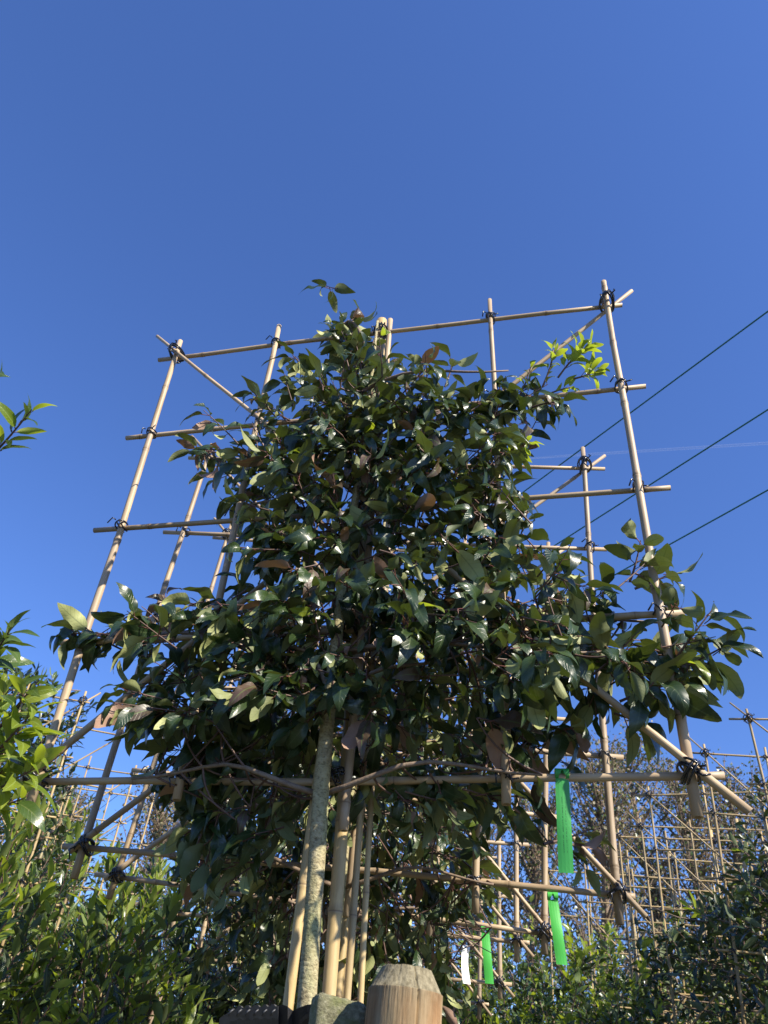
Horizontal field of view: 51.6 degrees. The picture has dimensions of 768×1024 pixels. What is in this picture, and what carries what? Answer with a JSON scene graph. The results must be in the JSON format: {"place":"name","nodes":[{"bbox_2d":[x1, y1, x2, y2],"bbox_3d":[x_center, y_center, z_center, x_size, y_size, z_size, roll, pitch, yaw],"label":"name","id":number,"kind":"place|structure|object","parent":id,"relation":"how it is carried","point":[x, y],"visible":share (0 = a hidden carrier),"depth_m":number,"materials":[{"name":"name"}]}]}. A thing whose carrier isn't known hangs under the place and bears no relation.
{"place":"outdoors","nodes":[
{"label":"outdoors","id":0,"kind":"place"},
{"bbox_2d":[1,859,113,1015],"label":"espalier tree","id":1,"kind":"object","parent":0,"point":[62,898],"visible":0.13,"depth_m":5.46,"materials":[{"name":"green plant"}]},
{"bbox_2d":[0,832,120,1007],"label":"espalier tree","id":2,"kind":"object","parent":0,"point":[41,854],"visible":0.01,"depth_m":5.93,"materials":[{"name":"green plant"}]},
{"bbox_2d":[0,785,137,998],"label":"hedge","id":3,"kind":"object","parent":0,"point":[69,805],"visible":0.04,"depth_m":6.97,"materials":[{"name":"green plant"}]},
{"bbox_2d":[82,820,397,1011],"bbox_3d":[-1.125,4.506,6.816,3.206,3.662,1.294,7,-38,0],"label":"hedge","id":4,"kind":"object","parent":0,"point":[201,923],"visible":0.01,"depth_m":7.34,"materials":[{"name":"green plant"}]},
{"bbox_2d":[0,0,767,1021],"label":"sky","id":5,"kind":"structure","parent":0,"point":[172,170],"materials":[{"name":"blue"}]},
{"bbox_2d":[74,311,767,828],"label":"overhead wire","id":6,"kind":"object","parent":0,"point":[612,425],"visible":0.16,"depth_m":7.50,"materials":[{"name":"black metal"}]},
{"bbox_2d":[91,489,767,870],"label":"overhead wire","id":7,"kind":"object","parent":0,"point":[617,573],"visible":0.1,"depth_m":7.75,"materials":[{"name":"black metal"}]},
{"bbox_2d":[103,409,767,837],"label":"overhead wire","id":8,"kind":"object","parent":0,"point":[629,497],"visible":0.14,"depth_m":7.69,"materials":[{"name":"black metal"}]},
{"bbox_2d":[677,901,764,1020],"bbox_3d":[3.815,5.293,6.783,3.128,3.292,1.278,7,-38,0],"label":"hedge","id":9,"kind":"object","parent":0,"point":[716,979],"visible":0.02,"depth_m":7.39,"materials":[{"name":"green plant"}]},
{"bbox_3d":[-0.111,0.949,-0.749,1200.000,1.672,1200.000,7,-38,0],"label":"ground","id":10,"kind":"structure","parent":0,"visible":0},
{"bbox_2d":[0,365,66,832],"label":"shrub","id":11,"kind":"object","parent":10,"relation":"on","point":[15,766],"visible":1,"depth_m":1.43,"materials":[{"name":"green plant"}]},
{"bbox_2d":[0,791,93,1023],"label":"espalier tree","id":12,"kind":"object","parent":10,"relation":"on","point":[68,824],"visible":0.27,"depth_m":5.00,"materials":[{"name":"green plant"}]},
{"bbox_2d":[0,653,95,961],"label":"espalier tree","id":13,"kind":"object","parent":10,"relation":"on","point":[37,742],"visible":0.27,"depth_m":4.96,"materials":[{"name":"green plant"}]},
{"bbox_2d":[0,777,97,1023],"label":"shrub","id":14,"kind":"object","parent":10,"relation":"on","point":[31,900],"visible":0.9,"depth_m":2.88,"materials":[{"name":"green plant"}]},
{"bbox_2d":[0,683,100,956],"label":"bamboo trellis","id":15,"kind":"object","parent":10,"relation":"on","point":[81,702],"visible":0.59,"depth_m":4.80,"materials":[{"name":"bamboo"},{"name":"black twine"}]},
{"bbox_2d":[0,753,106,998],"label":"poplar tree","id":16,"kind":"object","parent":10,"relation":"on","point":[79,805],"visible":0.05,"depth_m":24.56,"materials":[{"name":"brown plant"}]},
{"bbox_2d":[0,713,124,971],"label":"bamboo trellis","id":17,"kind":"object","parent":10,"relation":"on","point":[62,909],"visible":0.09,"depth_m":5.03,"materials":[{"name":"beige wood"}]},
{"bbox_2d":[0,785,154,1001],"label":"bamboo trellis","id":18,"kind":"object","parent":10,"relation":"on","point":[151,798],"visible":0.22,"depth_m":6.33,"materials":[{"name":"bamboo"},{"name":"black twine"}]},
{"bbox_2d":[11,756,148,998],"bbox_3d":[-2.748,3.148,5.022,1.586,3.407,0.105,9,-38,-3],"label":"bamboo trellis","id":19,"kind":"object","parent":10,"relation":"on","point":[88,767],"visible":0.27,"depth_m":5.84,"materials":[{"name":"beige wood"}]},
{"bbox_2d":[1,842,218,1023],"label":"shrub","id":20,"kind":"object","parent":10,"relation":"on","point":[166,1002],"visible":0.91,"depth_m":3.10,"materials":[{"name":"green plant"}]},
{"bbox_2d":[6,819,236,1022],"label":"shrub","id":21,"kind":"object","parent":10,"relation":"on","point":[110,862],"visible":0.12,"depth_m":4.33,"materials":[{"name":"green plant"}]},
{"bbox_2d":[58,764,200,1023],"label":"poplar tree","id":22,"kind":"object","parent":10,"relation":"on","point":[158,821],"visible":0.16,"depth_m":25.22,"materials":[{"name":"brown plant"}]},
{"bbox_2d":[115,875,293,1023],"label":"shrub","id":23,"kind":"object","parent":10,"relation":"on","point":[217,1009],"visible":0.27,"depth_m":3.70,"materials":[{"name":"green plant"}]},
{"bbox_2d":[152,860,291,1008],"bbox_3d":[-1.001,3.648,5.199,1.418,3.029,1.264,7,-38,0],"label":"shrub","id":24,"kind":"object","parent":10,"relation":"on","point":[197,931],"visible":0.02,"depth_m":5.54,"materials":[{"name":"green plant"}]},
{"bbox_2d":[94,517,566,954],"bbox_3d":[-0.221,1.392,2.441,1.578,3.416,0.109,3,-39,8],"label":"bamboo trellis","id":25,"kind":"object","parent":10,"relation":"on","point":[116,875],"visible":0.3,"depth_m":2.63,"materials":[{"name":"weathered bamboo"},{"name":"bamboo"},{"name":"black twine"}]},
{"bbox_2d":[481,926,493,983],"bbox_3d":[0.316,1.353,2.428,0.040,0.159,0.028,1,-38,7],"label":"plant label","id":26,"kind":"object","parent":25,"relation":"hanging from","point":[488,967],"visible":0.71,"depth_m":2.42,"materials":[{"name":"green plastic"}]},
{"bbox_2d":[209,806,453,1020],"bbox_3d":[-0.244,2.301,3.533,1.127,3.317,0.860,-14,-42,24],"label":"espalier tree","id":27,"kind":"object","parent":10,"relation":"on","point":[227,996],"visible":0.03,"depth_m":3.72,"materials":[{"name":"green plant"}]},
{"bbox_2d":[164,657,500,1023],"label":"espalier tree","id":28,"kind":"object","parent":10,"relation":"on","point":[450,995],"visible":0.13,"depth_m":2.56,"materials":[{"name":"green plant"}]},
{"bbox_2d":[460,945,470,984],"bbox_3d":[0.248,1.371,2.406,0.028,0.109,0.055,10,-38,-5],"label":"plant label","id":29,"kind":"object","parent":28,"relation":"hanging from","point":[465,975],"visible":0.91,"depth_m":2.40,"materials":[{"name":"white plastic"}]},
{"bbox_2d":[154,458,512,1005],"bbox_3d":[-0.172,1.097,1.921,0.974,3.317,0.734,2,-38,7],"label":"espalier tree","id":30,"kind":"object","parent":10,"relation":"on","point":[268,976],"visible":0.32,"depth_m":2.09,"materials":[{"name":"green plant"}]},
{"bbox_2d":[308,992,365,1023],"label":"rock","id":31,"kind":"object","parent":10,"relation":"on","point":[325,1008],"visible":0.97,"depth_m":1.10,"materials":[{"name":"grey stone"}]},
{"bbox_2d":[162,599,535,962],"bbox_3d":[-0.201,1.794,3.054,1.586,3.407,0.106,-2,-39,12],"label":"bamboo trellis","id":32,"kind":"object","parent":10,"relation":"on","point":[517,942],"visible":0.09,"depth_m":3.10,"materials":[{"name":"beige wood"}]},
{"bbox_2d":[183,676,514,998],"bbox_3d":[-0.192,2.232,3.517,1.578,3.416,0.109,0,-39,8],"label":"bamboo trellis","id":33,"kind":"object","parent":10,"relation":"on","point":[499,984],"visible":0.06,"depth_m":3.63,"materials":[{"name":"beige wood"}]},
{"bbox_2d":[203,749,500,1007],"bbox_3d":[-0.179,1.832,3.025,1.234,3.317,0.621,-2,-39,12],"label":"espalier tree","id":34,"kind":"object","parent":10,"relation":"on","point":[277,996],"visible":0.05,"depth_m":3.21,"materials":[{"name":"green plant"}]},
{"bbox_2d":[62,435,647,997],"bbox_3d":[-0.134,1.072,1.957,1.586,3.407,0.106,2,-38,7],"label":"bamboo trellis","id":35,"kind":"object","parent":10,"relation":"on","point":[82,847],"visible":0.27,"depth_m":2.14,"materials":[{"name":"weathered bamboo"},{"name":"bamboo"},{"name":"black twine"}]},
{"bbox_2d":[547,892,567,964],"bbox_3d":[0.426,1.024,1.956,0.041,0.164,0.029,2,-38,6],"label":"plant label","id":36,"kind":"object","parent":35,"relation":"hanging from","point":[558,937],"visible":1,"depth_m":1.95,"materials":[{"name":"green plastic"}]},
{"bbox_2d":[214,723,496,1019],"bbox_3d":[-0.222,2.660,4.073,1.586,3.407,0.106,0,-39,10],"label":"bamboo trellis","id":37,"kind":"object","parent":10,"relation":"on","point":[480,1003],"visible":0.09,"depth_m":4.13,"materials":[{"name":"beige wood"}]},
{"bbox_2d":[19,280,752,1009],"bbox_3d":[-0.101,0.706,1.573,1.585,3.417,0.144,-4,-38,11],"label":"bamboo trellis","id":38,"kind":"object","parent":10,"relation":"on","point":[693,774],"visible":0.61,"depth_m":1.77,"materials":[{"name":"beige wood"}]},
{"bbox_2d":[554,768,573,873],"bbox_3d":[0.348,0.592,1.535,0.028,0.196,0.022,1,-38,8],"label":"plant label","id":39,"kind":"object","parent":38,"relation":"hanging from","point":[564,838],"visible":1,"depth_m":1.53,"materials":[{"name":"green plastic"}]},
{"bbox_2d":[41,279,762,1007],"bbox_3d":[-0.066,0.640,1.564,1.656,3.513,0.751,-4,-38,11],"label":"espalier tree","id":40,"kind":"object","parent":10,"relation":"on","point":[557,661],"visible":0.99,"depth_m":1.75,"materials":[{"name":"green plant"}]},
{"bbox_2d":[219,1004,310,1023],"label":"tie strap","id":41,"kind":"object","parent":40,"relation":"attached to","point":[267,1014],"visible":0.95,"depth_m":1.26,"materials":[{"name":"grey plastic"}]},
{"bbox_2d":[365,964,442,1023],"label":"fence post","id":42,"kind":"object","parent":10,"relation":"on","point":[403,994],"visible":1,"depth_m":1.04,"materials":[{"name":"brown wood"}]},
{"bbox_2d":[401,814,527,1023],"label":"poplar tree","id":43,"kind":"object","parent":10,"relation":"on","point":[492,849],"visible":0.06,"depth_m":27.61,"materials":[{"name":"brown plant"}]},
{"bbox_2d":[452,974,503,1023],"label":"shrub","id":44,"kind":"object","parent":10,"relation":"on","point":[472,1011],"visible":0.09,"depth_m":4.34,"materials":[{"name":"green plant"}]},
{"bbox_2d":[443,927,549,1023],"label":"shrub","id":45,"kind":"object","parent":10,"relation":"on","point":[507,1001],"visible":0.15,"depth_m":6.32,"materials":[{"name":"green plant"}]},
{"bbox_2d":[453,952,577,1023],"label":"shrub","id":46,"kind":"object","parent":10,"relation":"on","point":[525,1007],"visible":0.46,"depth_m":4.61,"materials":[{"name":"green plant"}]},
{"bbox_2d":[458,762,596,1021],"bbox_3d":[4.381,13.975,25.115,5.298,13.084,4.683,7,-38,0],"label":"poplar tree","id":47,"kind":"object","parent":10,"relation":"on","point":[531,855],"visible":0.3,"depth_m":26.18,"materials":[{"name":"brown plant"}]},
{"bbox_2d":[440,902,658,1023],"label":"hedge","id":48,"kind":"object","parent":10,"relation":"on","point":[524,964],"visible":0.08,"depth_m":7.63,"materials":[{"name":"green plant"}]},
{"bbox_2d":[491,734,673,1022],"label":"poplar tree","id":49,"kind":"object","parent":10,"relation":"on","point":[597,802],"visible":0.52,"depth_m":23.04,"materials":[{"name":"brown plant"}]},
{"bbox_2d":[516,895,667,1023],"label":"shrub","id":50,"kind":"object","parent":10,"relation":"on","point":[606,1013],"visible":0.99,"depth_m":4.44,"materials":[{"name":"green plant"}]},
{"bbox_2d":[536,932,685,1023],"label":"shrub","id":51,"kind":"object","parent":10,"relation":"on","point":[614,1001],"visible":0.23,"depth_m":5.49,"materials":[{"name":"green plant"}]},
{"bbox_2d":[527,924,709,1023],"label":"espalier tree","id":52,"kind":"object","parent":10,"relation":"on","point":[707,1022],"visible":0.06,"depth_m":6.45,"materials":[{"name":"green plant"}]},
{"bbox_2d":[537,859,731,1023],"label":"bamboo trellis","id":53,"kind":"object","parent":10,"relation":"on","point":[591,917],"visible":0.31,"depth_m":6.77,"materials":[{"name":"beige wood"}]},
{"bbox_2d":[582,719,711,1023],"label":"poplar tree","id":54,"kind":"object","parent":10,"relation":"on","point":[657,915],"visible":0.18,"depth_m":26.25,"materials":[{"name":"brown plant"}]},
{"bbox_2d":[575,907,764,1023],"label":"espalier tree","id":55,"kind":"object","parent":10,"relation":"on","point":[691,1019],"visible":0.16,"depth_m":5.95,"materials":[{"name":"green plant"}]},
{"bbox_2d":[573,843,767,1023],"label":"bamboo trellis","id":56,"kind":"object","parent":10,"relation":"on","point":[671,860],"visible":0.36,"depth_m":6.35,"materials":[{"name":"beige wood"}]},
{"bbox_2d":[605,824,767,1023],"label":"bamboo trellis","id":57,"kind":"object","parent":10,"relation":"on","point":[666,838],"visible":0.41,"depth_m":5.90,"materials":[{"name":"beige wood"}]},
{"bbox_2d":[624,753,760,1022],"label":"poplar tree","id":58,"kind":"object","parent":10,"relation":"on","point":[680,814],"visible":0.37,"depth_m":24.41,"materials":[{"name":"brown plant"}]},
{"bbox_2d":[622,882,767,1023],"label":"espalier tree","id":59,"kind":"object","parent":10,"relation":"on","point":[675,936],"visible":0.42,"depth_m":4.84,"materials":[{"name":"green plant"}]},
{"bbox_2d":[627,813,766,1023],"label":"bamboo trellis","id":60,"kind":"object","parent":10,"relation":"on","point":[647,877],"visible":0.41,"depth_m":5.67,"materials":[{"name":"beige wood"}]},
{"bbox_2d":[628,902,767,1023],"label":"espalier tree","id":61,"kind":"object","parent":10,"relation":"on","point":[722,1006],"visible":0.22,"depth_m":5.31,"materials":[{"name":"green plant"}]},
{"bbox_2d":[634,782,767,1023],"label":"bamboo trellis","id":62,"kind":"object","parent":10,"relation":"on","point":[648,794],"visible":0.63,"depth_m":5.08,"materials":[{"name":"beige wood"}]},
{"bbox_2d":[666,863,767,1023],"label":"espalier tree","id":63,"kind":"object","parent":10,"relation":"on","point":[715,920],"visible":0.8,"depth_m":4.30,"materials":[{"name":"green plant"}]},
{"bbox_2d":[679,749,767,1015],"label":"poplar tree","id":64,"kind":"object","parent":10,"relation":"on","point":[728,785],"visible":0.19,"depth_m":26.16,"materials":[{"name":"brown plant"}]},
{"bbox_2d":[690,738,767,1023],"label":"bamboo trellis","id":65,"kind":"object","parent":10,"relation":"on","point":[705,754],"visible":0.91,"depth_m":4.46,"materials":[{"name":"beige wood"}]},
{"bbox_2d":[710,774,767,1023],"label":"espalier tree","id":66,"kind":"object","parent":10,"relation":"on","point":[741,893],"visible":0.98,"depth_m":3.95,"materials":[{"name":"green plant"}]},
{"bbox_2d":[711,754,767,1013],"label":"poplar tree","id":67,"kind":"object","parent":10,"relation":"on","point":[752,821],"visible":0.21,"depth_m":24.34,"materials":[{"name":"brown plant"}]},
{"bbox_2d":[729,702,767,856],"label":"bamboo trellis","id":68,"kind":"object","parent":10,"relation":"on","point":[763,784],"visible":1,"depth_m":4.29,"materials":[{"name":"beige wood"}]}
]}

